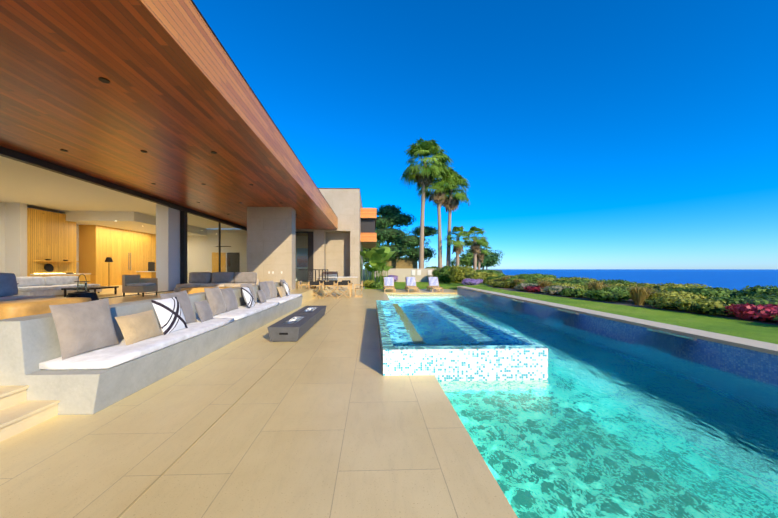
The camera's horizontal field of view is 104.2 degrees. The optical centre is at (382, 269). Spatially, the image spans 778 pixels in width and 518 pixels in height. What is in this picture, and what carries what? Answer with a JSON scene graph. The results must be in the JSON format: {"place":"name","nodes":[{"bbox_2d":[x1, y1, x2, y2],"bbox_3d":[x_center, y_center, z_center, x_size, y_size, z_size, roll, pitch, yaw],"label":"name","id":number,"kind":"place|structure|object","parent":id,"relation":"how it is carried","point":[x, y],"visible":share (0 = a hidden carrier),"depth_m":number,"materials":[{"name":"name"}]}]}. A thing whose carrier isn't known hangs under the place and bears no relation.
{"place":"outdoors","nodes":[
{"label":"outdoors","id":0,"kind":"place"},
{"bbox_2d":[0,156,238,235],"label":"interior ceiling","id":1,"kind":"structure","parent":0,"point":[78,202],"depth_m":14.27,"materials":[{"name":"paint"}]},
{"bbox_2d":[136,271,155,277],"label":"kitchen island","id":2,"kind":"structure","parent":0,"point":[147,274],"depth_m":19.92,"materials":[{"name":"yellow wood"}]},
{"bbox_2d":[53,281,328,304],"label":"terrace floor","id":3,"kind":"structure","parent":0,"point":[307,294],"depth_m":13.67,"materials":[{"name":"tile"}]},
{"bbox_2d":[0,273,54,300],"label":"sofa","id":4,"kind":"object","parent":3,"relation":"on","point":[8,286],"visible":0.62,"depth_m":7.32,"materials":[{"name":"black fabric"}]},
{"bbox_2d":[0,297,90,319],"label":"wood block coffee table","id":5,"kind":"object","parent":3,"relation":"on","point":[20,308],"visible":0.46,"depth_m":5.64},
{"bbox_2d":[12,276,101,295],"bbox_3d":[-13.259,0.679,12.244,1.200,0.786,2.900,0,0,-2],"label":"white sofa","id":6,"kind":"object","parent":3,"relation":"on","point":[41,286],"visible":0.77,"depth_m":11.84,"materials":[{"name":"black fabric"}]},
{"bbox_2d":[27,208,90,283],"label":"wood feature wall","id":7,"kind":"structure","parent":3,"relation":"on","point":[51,243],"depth_m":16.04,"materials":[{"name":"brown wood"}]},
{"bbox_2d":[66,274,98,300],"bbox_3d":[-9.156,0.609,9.231,0.840,0.927,0.840,0,0,-2],"label":"lantern on side table","id":8,"kind":"object","parent":3,"relation":"on","point":[93,296],"visible":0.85,"depth_m":9.17,"materials":[{"name":"black metal"}]},
{"bbox_2d":[61,286,118,296],"bbox_3d":[-11.759,0.902,12.245,1.000,0.340,1.400,0,0,-2],"label":"coffee table","id":9,"kind":"object","parent":3,"relation":"on","point":[94,288],"visible":0.79,"depth_m":12.08,"materials":[{"name":"wood"}]},
{"bbox_2d":[79,225,155,285],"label":"wood cabinets","id":10,"kind":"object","parent":3,"relation":"on","point":[129,252],"depth_m":19.72,"materials":[{"name":"brown wood"}]},
{"bbox_2d":[0,202,246,281],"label":"interior walls","id":11,"kind":"structure","parent":3,"relation":"on","point":[13,237],"depth_m":15.02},
{"bbox_2d":[212,246,239,272],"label":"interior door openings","id":12,"kind":"object","parent":11,"relation":"in","point":[236,268],"depth_m":24.51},
{"bbox_2d":[191,0,337,217],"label":"roof slab","id":13,"kind":"structure","parent":11,"relation":"on","point":[252,90],"depth_m":6.77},
{"bbox_2d":[0,0,336,228],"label":"wood soffit","id":14,"kind":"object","parent":13,"relation":"attached to","point":[160,99],"visible":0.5,"depth_m":6.33,"materials":[{"name":"wood"}]},
{"bbox_2d":[60,77,296,214],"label":"recessed lights","id":15,"kind":"object","parent":14,"relation":"attached to","point":[104,80],"visible":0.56,"depth_m":8.24,"materials":[{"name":"black metal"}]},
{"bbox_2d":[140,0,337,228],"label":"roof fascia","id":16,"kind":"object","parent":13,"relation":"attached to","point":[185,25],"visible":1,"depth_m":5.72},
{"bbox_2d":[122,274,157,296],"bbox_3d":[-9.757,0.647,12.212,0.800,0.850,0.800,0,0,-2],"label":"rattan chair","id":17,"kind":"object","parent":3,"relation":"on","point":[134,284],"visible":1,"depth_m":11.98,"materials":[{"name":"grey wicker"}]},
{"bbox_2d":[0,146,312,298],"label":"sliding door frames","id":18,"kind":"structure","parent":3,"relation":"on","point":[28,159],"depth_m":13.69,"materials":[{"name":"grey"}]},
{"bbox_2d":[181,287,233,293],"bbox_3d":[-6.845,0.892,11.910,1.600,0.360,0.900,0,0,-2],"label":"coffee table","id":19,"kind":"object","parent":3,"relation":"on","point":[191,290],"visible":0.42,"depth_m":11.46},
{"bbox_2d":[174,272,258,291],"bbox_3d":[-7.512,0.605,13.889,3.200,0.935,1.200,0,0,-2],"label":"sofa","id":20,"kind":"object","parent":3,"relation":"on","point":[217,279],"visible":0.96,"depth_m":14.19,"materials":[{"name":"black fabric"}]},
{"bbox_2d":[187,214,307,282],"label":"glass panes","id":21,"kind":"object","parent":3,"relation":"on","point":[222,246],"visible":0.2,"depth_m":19.79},
{"bbox_2d":[299,269,327,287],"bbox_3d":[-4.314,0.542,19.500,0.970,1.060,4.860,0,0,-2],"label":"terrace cable railing","id":22,"kind":"object","parent":3,"relation":"on","point":[319,273],"visible":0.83,"depth_m":18.29,"materials":[{"name":"black metal"}]},
{"bbox_2d":[0,287,517,517],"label":"patio ground","id":23,"kind":"structure","parent":0,"point":[323,417],"depth_m":2.66,"materials":[{"name":"tile"}]},
{"bbox_2d":[0,385,59,441],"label":"terrace steps","id":24,"kind":"structure","parent":23,"relation":"on","point":[19,412],"depth_m":3.02,"materials":[{"name":"stone"}]},
{"bbox_2d":[0,282,302,414],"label":"concrete bench","id":25,"kind":"object","parent":23,"relation":"on","point":[29,344],"visible":0.6,"depth_m":3.45,"materials":[{"name":"concrete"}]},
{"bbox_2d":[39,318,233,369],"bbox_3d":[-3.471,1.073,4.890,0.760,0.100,3.100,0,0,-2],"label":"bench cushion","id":26,"kind":"object","parent":25,"relation":"on","point":[121,352],"visible":0.73,"depth_m":3.85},
{"bbox_2d":[49,298,118,359],"bbox_3d":[-3.668,0.711,3.763,0.278,0.643,0.675,0,0,-2],"label":"bench pillow","id":27,"kind":"object","parent":26,"relation":"on","point":[82,327],"visible":0.98,"depth_m":3.65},
{"bbox_2d":[115,310,162,345],"bbox_3d":[-3.489,0.828,4.369,0.230,0.404,0.659,0,0,-2],"label":"bench pillow","id":28,"kind":"object","parent":26,"relation":"on","point":[137,327],"visible":1,"depth_m":4.26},
{"bbox_2d":[151,297,187,334],"bbox_3d":[-3.479,0.750,4.970,0.261,0.551,0.580,0,0,-2],"label":"bench pillow","id":29,"kind":"object","parent":26,"relation":"on","point":[170,315],"visible":1,"depth_m":4.85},
{"bbox_2d":[160,290,196,322],"bbox_3d":[-3.729,0.720,5.562,0.297,0.627,0.639,0,0,-2],"label":"bench pillow","id":30,"kind":"object","parent":26,"relation":"on","point":[183,299],"visible":0.6,"depth_m":5.60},
{"bbox_2d":[194,300,212,321],"bbox_3d":[-3.544,0.825,6.018,0.210,0.398,0.450,0,0,-2],"label":"bench pillow","id":31,"kind":"object","parent":26,"relation":"on","point":[203,310],"visible":1,"depth_m":5.90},
{"bbox_2d":[213,302,278,320],"bbox_3d":[-3.578,1.073,8.048,0.760,0.100,3.100,0,0,-2],"label":"bench cushion","id":32,"kind":"object","parent":25,"relation":"on","point":[243,311],"visible":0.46,"depth_m":7.48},
{"bbox_2d":[204,287,225,315],"bbox_3d":[-3.773,0.717,6.861,0.280,0.620,0.679,0,0,-2],"label":"bench pillow","id":33,"kind":"object","parent":32,"relation":"on","point":[215,299],"visible":0.94,"depth_m":6.70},
{"bbox_2d":[220,287,237,311],"bbox_3d":[-3.795,0.744,7.511,0.266,0.560,0.625,0,0,-2],"label":"bench pillow","id":34,"kind":"object","parent":32,"relation":"on","point":[230,299],"visible":0.75,"depth_m":7.38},
{"bbox_2d":[242,287,254,307],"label":"bench pillow","id":35,"kind":"object","parent":32,"relation":"on","point":[248,296],"visible":1,"depth_m":7.92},
{"bbox_2d":[240,283,256,302],"bbox_3d":[-3.835,0.717,8.710,0.280,0.615,0.680,0,0,-2],"label":"bench pillow","id":36,"kind":"object","parent":32,"relation":"on","point":[249,285],"visible":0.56,"depth_m":8.75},
{"bbox_2d":[257,290,266,302],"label":"bench pillow","id":37,"kind":"object","parent":32,"relation":"on","point":[261,296],"visible":1,"depth_m":9.02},
{"bbox_2d":[257,294,301,303],"bbox_3d":[-3.683,1.073,11.166,0.760,0.100,3.020,0,0,-2],"label":"bench cushion","id":38,"kind":"object","parent":25,"relation":"on","point":[280,300],"visible":0.65,"depth_m":10.57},
{"bbox_2d":[259,281,270,299],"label":"bench pillow","id":39,"kind":"object","parent":38,"relation":"on","point":[264,286],"visible":0.77,"depth_m":9.89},
{"bbox_2d":[264,280,276,298],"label":"bench pillow","id":40,"kind":"object","parent":38,"relation":"on","point":[272,289],"visible":0.71,"depth_m":10.52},
{"bbox_2d":[277,286,285,296],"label":"bench pillow","id":41,"kind":"object","parent":38,"relation":"on","point":[281,291],"visible":1,"depth_m":10.97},
{"bbox_2d":[283,282,289,294],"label":"bench pillow","id":42,"kind":"object","parent":38,"relation":"on","point":[286,287],"visible":0.92,"depth_m":11.49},
{"bbox_2d":[117,311,328,517],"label":"patio slot drain","id":43,"kind":"object","parent":23,"relation":"on","point":[146,489],"visible":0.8,"depth_m":2.63,"materials":[{"name":"brown"}]},
{"bbox_2d":[156,188,362,290],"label":"house stone walls","id":44,"kind":"structure","parent":23,"relation":"on","point":[271,242],"depth_m":15.77,"materials":[{"name":"stone"}]},
{"bbox_2d":[296,236,307,280],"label":"room walls","id":45,"kind":"structure","parent":44,"relation":"attached to","point":[300,274],"depth_m":27.65,"materials":[{"name":"white paint"}]},
{"bbox_2d":[297,248,307,266],"bbox_3d":[-7.224,-1.048,27.611,1.100,1.700,0.050,0,0,-2],"label":"window","id":46,"kind":"structure","parent":45,"relation":"attached to","point":[303,258],"depth_m":27.59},
{"bbox_2d":[360,208,376,248],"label":"storey wood bands","id":47,"kind":"object","parent":44,"relation":"attached to","point":[368,234],"visible":0.98,"depth_m":26.93,"materials":[{"name":"orange"}]},
{"bbox_2d":[267,314,315,341],"bbox_3d":[-2.111,1.377,7.287,0.670,0.350,1.840,0,0,-2],"label":"fire table","id":48,"kind":"object","parent":23,"relation":"on","point":[293,327],"visible":1,"depth_m":6.53,"materials":[{"name":"concrete"}]},
{"bbox_2d":[292,306,325,323],"bbox_3d":[-2.175,1.377,9.191,0.670,0.350,1.850,0,0,-2],"label":"fire table","id":49,"kind":"object","parent":23,"relation":"on","point":[319,311],"visible":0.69,"depth_m":9.16,"materials":[{"name":"concrete"}]},
{"bbox_2d":[309,281,321,298],"bbox_3d":[-3.587,1.103,16.173,0.610,0.900,0.500,0,0,-2],"label":"director chair","id":50,"kind":"object","parent":23,"relation":"on","point":[314,283],"visible":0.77,"depth_m":15.98,"materials":[{"name":"brown wood"}]},
{"bbox_2d":[323,281,335,298],"bbox_3d":[-2.837,1.103,16.198,0.610,0.900,0.500,0,0,-2],"label":"director chair","id":51,"kind":"object","parent":23,"relation":"on","point":[327,283],"visible":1,"depth_m":16.00,"materials":[{"name":"brown wood"}]},
{"bbox_2d":[308,283,352,296],"bbox_3d":[-2.864,1.177,16.997,2.400,0.750,1.000,0,0,-2],"label":"dining table","id":52,"kind":"object","parent":23,"relation":"on","point":[350,284],"visible":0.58,"depth_m":16.59,"materials":[{"name":"brown wood"}]},
{"bbox_2d":[318,271,356,288],"bbox_3d":[-3.473,0.853,23.931,3.050,1.400,0.900,0,0,-2],"label":"outdoor kitchen counter","id":53,"kind":"object","parent":23,"relation":"on","point":[332,275],"visible":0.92,"depth_m":23.54,"materials":[{"name":"stone"}]},
{"bbox_2d":[337,281,348,298],"bbox_3d":[-2.087,1.103,16.223,0.610,0.900,0.500,0,0,-2],"label":"director chair","id":54,"kind":"object","parent":23,"relation":"on","point":[342,283],"visible":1,"depth_m":16.02,"materials":[{"name":"brown wood"}]},
{"bbox_2d":[383,277,395,291],"bbox_3d":[0.489,1.057,21.413,0.760,0.990,2.000,0,0,-2],"label":"sun lounger","id":55,"kind":"object","parent":23,"relation":"on","point":[388,282],"visible":1,"depth_m":21.70,"materials":[{"name":"fabric"}]},
{"bbox_2d":[405,277,418,291],"bbox_3d":[2.088,1.057,21.467,0.760,0.990,2.000,0,0,-2],"label":"sun lounger","id":56,"kind":"object","parent":23,"relation":"on","point":[410,282],"visible":1,"depth_m":21.75,"materials":[{"name":"fabric"}]},
{"bbox_2d":[427,277,442,291],"bbox_3d":[3.737,1.057,21.523,0.760,0.990,2.000,0,0,-2],"label":"sun lounger","id":57,"kind":"object","parent":23,"relation":"on","point":[433,282],"visible":1,"depth_m":21.80,"materials":[{"name":"fabric"}]},
{"bbox_2d":[376,301,547,380],"bbox_3d":[1.121,2.183,7.862,2.450,2.018,6.830,0,0,-2],"label":"raised spa","id":58,"kind":"object","parent":23,"relation":"on","point":[483,364],"visible":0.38,"depth_m":4.45,"materials":[{"name":"tile"}]},
{"bbox_2d":[376,300,547,349],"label":"spa water","id":59,"kind":"structure","parent":58,"relation":"in","point":[422,324],"depth_m":5.83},
{"bbox_2d":[361,269,502,286],"bbox_3d":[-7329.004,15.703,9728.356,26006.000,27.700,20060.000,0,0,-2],"label":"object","id":60,"kind":"structure","parent":0,"point":[365,277],"depth_m":88.24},
{"bbox_2d":[363,280,373,287],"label":"shrub","id":61,"kind":"object","parent":60,"relation":"on","point":[366,283],"visible":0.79,"depth_m":25.16,"materials":[{"name":"green plant"}]},
{"bbox_2d":[370,281,381,287],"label":"shrub","id":62,"kind":"object","parent":60,"relation":"on","point":[374,284],"visible":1,"depth_m":24.32,"materials":[{"name":"green plant"}]},
{"bbox_2d":[383,257,416,268],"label":"building","id":63,"kind":"structure","parent":60,"relation":"on","point":[405,263],"depth_m":45.06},
{"bbox_2d":[363,204,437,264],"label":"tree","id":64,"kind":"object","parent":60,"relation":"on","point":[401,244],"visible":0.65,"depth_m":44.39,"materials":[{"name":"green plant"}]},
{"bbox_2d":[382,269,451,281],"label":"garden wall","id":65,"kind":"structure","parent":60,"relation":"on","point":[421,275],"depth_m":36.55,"materials":[{"name":"white paint"}]},
{"bbox_2d":[400,137,453,268],"bbox_3d":[5.707,-7.416,39.313,6.606,18.541,6.773,0,0,-30],"label":"tall fan palm","id":66,"kind":"object","parent":60,"relation":"on","point":[425,149],"visible":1,"depth_m":38.65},
{"bbox_2d":[414,164,459,268],"bbox_3d":[7.503,-6.117,40.264,6.061,15.941,5.845,0,0,-29],"label":"tall fan palm","id":67,"kind":"object","parent":60,"relation":"on","point":[435,195],"visible":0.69,"depth_m":39.85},
{"bbox_2d":[432,265,453,282],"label":"shrub","id":68,"kind":"object","parent":60,"relation":"on","point":[442,274],"visible":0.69,"depth_m":33.40,"materials":[{"name":"green plant"}]},
{"bbox_2d":[433,168,470,265],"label":"tall fan palm","id":69,"kind":"object","parent":60,"relation":"on","point":[453,199],"visible":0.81,"depth_m":40.18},
{"bbox_2d":[444,226,470,265],"bbox_3d":[9.834,-1.919,39.127,3.852,7.543,3.872,0,0,-2],"label":"fan palm","id":70,"kind":"object","parent":60,"relation":"on","point":[457,247],"visible":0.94,"depth_m":38.89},
{"bbox_2d":[448,265,472,283],"bbox_3d":[8.124,0.710,31.213,2.729,2.285,2.665,0,0,-2],"label":"shrub","id":71,"kind":"object","parent":60,"relation":"on","point":[457,272],"visible":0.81,"depth_m":30.44,"materials":[{"name":"green plant"}]},
{"bbox_2d":[451,252,482,266],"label":"coast tree","id":72,"kind":"object","parent":60,"relation":"on","point":[465,260],"visible":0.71,"depth_m":74.70,"materials":[{"name":"green plant"}]},
{"bbox_2d":[463,226,487,270],"bbox_3d":[12.355,-1.890,39.912,3.745,7.486,3.715,0,0,-2],"label":"fan palm","id":73,"kind":"object","parent":60,"relation":"on","point":[474,243],"visible":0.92,"depth_m":39.55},
{"bbox_2d":[464,270,497,283],"bbox_3d":[8.843,0.954,27.253,2.645,1.798,2.660,0,0,-2],"label":"shrub","id":74,"kind":"object","parent":60,"relation":"on","point":[471,274],"visible":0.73,"depth_m":26.52,"materials":[{"name":"green plant"}]},
{"bbox_2d":[470,242,491,269],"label":"short fan palm","id":75,"kind":"object","parent":60,"relation":"on","point":[480,255],"visible":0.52,"depth_m":44.16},
{"bbox_2d":[471,255,495,269],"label":"coast tree","id":76,"kind":"object","parent":60,"relation":"on","point":[489,261],"visible":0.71,"depth_m":59.49,"materials":[{"name":"green plant"}]},
{"bbox_2d":[486,250,504,269],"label":"coast tree","id":77,"kind":"object","parent":60,"relation":"on","point":[495,255],"visible":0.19,"depth_m":110.28,"materials":[{"name":"green plant"}]},
{"bbox_2d":[515,273,555,277],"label":"shrub","id":78,"kind":"object","parent":60,"relation":"on","point":[542,275],"visible":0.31,"depth_m":34.99,"materials":[{"name":"green plant"}]},
{"bbox_2d":[193,0,777,268],"label":"sky","id":79,"kind":"structure","parent":0,"point":[584,134],"materials":[{"name":"blue"}]},
{"bbox_2d":[364,282,777,343],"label":"lawn ground","id":80,"kind":"structure","parent":0,"point":[762,332],"depth_m":7.36,"materials":[{"name":"green plant"}]},
{"bbox_2d":[360,246,395,286],"bbox_3d":[-0.541,-0.303,27.132,3.021,3.724,4.642,0,0,23],"label":"bird of paradise plant","id":81,"kind":"object","parent":80,"relation":"on","point":[376,256],"visible":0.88,"depth_m":26.82,"materials":[{"name":"green plant"}]},
{"bbox_2d":[462,280,478,284],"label":"shrub","id":82,"kind":"object","parent":80,"relation":"on","point":[468,282],"visible":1,"depth_m":21.48,"materials":[{"name":"purple plant"}]},
{"bbox_2d":[387,294,777,517],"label":"pool water","id":83,"kind":"structure","parent":0,"point":[596,426],"depth_m":3.06,"materials":[{"name":"liquid"}]},
{"bbox_2d":[476,294,691,361],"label":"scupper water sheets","id":84,"kind":"object","parent":83,"relation":"on","point":[657,345],"visible":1,"depth_m":5.86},
{"bbox_2d":[487,285,777,325],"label":"planting bed","id":85,"kind":"object","parent":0,"point":[629,302],"depth_m":9.95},
{"bbox_2d":[484,278,502,284],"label":"shrub","id":86,"kind":"object","parent":85,"relation":"on","point":[494,280],"visible":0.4,"depth_m":21.28,"materials":[{"name":"green plant"}]},
{"bbox_2d":[495,281,515,287],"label":"shrub","id":87,"kind":"object","parent":85,"relation":"on","point":[507,284],"visible":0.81,"depth_m":18.32,"materials":[{"name":"green plant"}]},
{"bbox_2d":[504,277,536,281],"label":"shrub","id":88,"kind":"object","parent":85,"relation":"on","point":[529,279],"visible":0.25,"depth_m":19.41,"materials":[{"name":"green plant"}]},
{"bbox_2d":[513,282,537,290],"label":"shrub","id":89,"kind":"object","parent":85,"relation":"on","point":[521,286],"visible":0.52,"depth_m":16.00,"materials":[{"name":"green plant"}]},
{"bbox_2d":[524,285,542,291],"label":"shrub","id":90,"kind":"object","parent":85,"relation":"on","point":[535,288],"visible":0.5,"depth_m":15.16,"materials":[{"name":"red plant"}]},
{"bbox_2d":[517,280,556,284],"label":"shrub","id":91,"kind":"object","parent":85,"relation":"on","point":[533,282],"visible":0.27,"depth_m":16.94,"materials":[{"name":"green plant"}]},
{"bbox_2d":[538,279,552,292],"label":"bush","id":92,"kind":"object","parent":85,"relation":"on","point":[543,284],"depth_m":14.89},
{"bbox_2d":[534,277,566,280],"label":"shrub","id":93,"kind":"object","parent":85,"relation":"on","point":[548,278],"visible":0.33,"depth_m":19.06,"materials":[{"name":"green plant"}]},
{"bbox_2d":[540,285,573,294],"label":"shrub","id":94,"kind":"object","parent":85,"relation":"on","point":[553,290],"visible":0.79,"depth_m":13.59,"materials":[{"name":"green plant"}]},
{"bbox_2d":[550,282,586,289],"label":"shrub","id":95,"kind":"object","parent":85,"relation":"on","point":[575,286],"visible":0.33,"depth_m":14.54,"materials":[{"name":"green plant"}]},
{"bbox_2d":[558,288,589,297],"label":"shrub","id":96,"kind":"object","parent":85,"relation":"on","point":[572,292],"visible":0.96,"depth_m":12.33,"materials":[{"name":"green plant"}]},
{"bbox_2d":[556,279,592,289],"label":"shrub","id":97,"kind":"object","parent":85,"relation":"on","point":[581,282],"visible":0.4,"depth_m":16.09,"materials":[{"name":"green plant"}]},
{"bbox_2d":[561,277,595,280],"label":"shrub","id":98,"kind":"object","parent":85,"relation":"on","point":[577,278],"visible":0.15,"depth_m":17.82,"materials":[{"name":"green plant"}]},
{"bbox_2d":[578,279,609,290],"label":"ornamental grass","id":99,"kind":"object","parent":85,"relation":"on","point":[595,285],"depth_m":12.07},
{"bbox_2d":[581,286,629,291],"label":"shrub","id":100,"kind":"object","parent":85,"relation":"on","point":[612,288],"visible":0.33,"depth_m":11.86,"materials":[{"name":"green plant"}]},
{"bbox_2d":[582,289,631,301],"bbox_3d":[8.356,1.105,11.212,1.671,0.734,1.637,0,0,-2],"label":"shrub","id":101,"kind":"object","parent":85,"relation":"on","point":[609,295],"visible":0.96,"depth_m":10.83,"materials":[{"name":"green plant"}]},
{"bbox_2d":[592,279,636,284],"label":"shrub","id":102,"kind":"object","parent":85,"relation":"on","point":[612,281],"visible":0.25,"depth_m":14.49,"materials":[{"name":"green plant"}]},
{"bbox_2d":[604,283,649,288],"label":"shrub","id":103,"kind":"object","parent":85,"relation":"on","point":[618,284],"visible":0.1,"depth_m":13.09,"materials":[{"name":"green plant"}]},
{"bbox_2d":[621,284,660,304],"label":"ornamental grass","id":104,"kind":"object","parent":85,"relation":"on","point":[639,295],"depth_m":9.70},
{"bbox_2d":[629,290,707,302],"bbox_3d":[9.422,1.073,10.061,2.015,0.798,1.945,0,0,-2],"label":"shrub","id":105,"kind":"object","parent":85,"relation":"on","point":[654,294],"visible":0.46,"depth_m":9.54,"materials":[{"name":"green plant"}]},
{"bbox_2d":[631,283,711,290],"bbox_3d":[11.448,1.005,11.939,2.224,0.935,2.177,0,0,-2],"label":"shrub","id":106,"kind":"object","parent":85,"relation":"on","point":[662,287],"visible":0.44,"depth_m":11.64,"materials":[{"name":"green plant"}]},
{"bbox_2d":[645,295,704,310],"bbox_3d":[8.574,1.119,8.813,1.353,0.708,1.404,0,0,-2],"label":"shrub","id":107,"kind":"object","parent":85,"relation":"on","point":[666,301],"visible":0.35,"depth_m":8.69,"materials":[{"name":"green plant"}]},
{"bbox_2d":[659,287,745,298],"bbox_3d":[11.033,1.025,10.306,2.404,0.894,2.399,0,0,-2],"label":"shrub","id":108,"kind":"object","parent":85,"relation":"on","point":[716,292],"visible":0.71,"depth_m":9.68,"materials":[{"name":"green plant"}]},
{"bbox_2d":[673,298,735,315],"bbox_3d":[8.496,1.126,7.833,1.197,0.692,1.221,0,0,-2],"label":"shrub","id":109,"kind":"object","parent":85,"relation":"on","point":[710,307],"visible":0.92,"depth_m":7.69,"materials":[{"name":"green plant"}]},
{"bbox_2d":[705,294,777,306],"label":"shrub","id":110,"kind":"object","parent":85,"relation":"on","point":[757,299],"visible":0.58,"depth_m":7.68,"materials":[{"name":"green plant"}]},
{"bbox_2d":[724,303,777,321],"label":"shrub","id":111,"kind":"object","parent":85,"relation":"on","point":[760,312],"visible":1,"depth_m":6.76,"materials":[{"name":"pink plant"}]},
{"bbox_2d":[735,285,777,296],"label":"shrub","id":112,"kind":"object","parent":85,"relation":"on","point":[764,290],"visible":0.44,"depth_m":9.01,"materials":[{"name":"green plant"}]},
{"bbox_2d":[489,269,777,290],"bbox_3d":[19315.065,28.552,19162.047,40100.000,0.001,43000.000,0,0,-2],"label":"ocean water","id":113,"kind":"structure","parent":0,"point":[737,279],"depth_m":1360.08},
{"bbox_3d":[3.300,2.052,7.050,5.250,1.700,26.000,0,0,-2],"label":"pool basin","id":114,"kind":"object","parent":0,"visible":0},
{"bbox_2d":[457,287,777,386],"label":"pool wall","id":115,"kind":"structure","parent":114,"relation":"attached to","point":[754,365],"depth_m":5.35,"materials":[{"name":"blue tile"}]},
{"bbox_2d":[457,286,777,355],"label":"pool coping","id":116,"kind":"object","parent":114,"relation":"attached to","point":[740,342],"visible":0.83,"depth_m":5.96,"materials":[{"name":"stone"}]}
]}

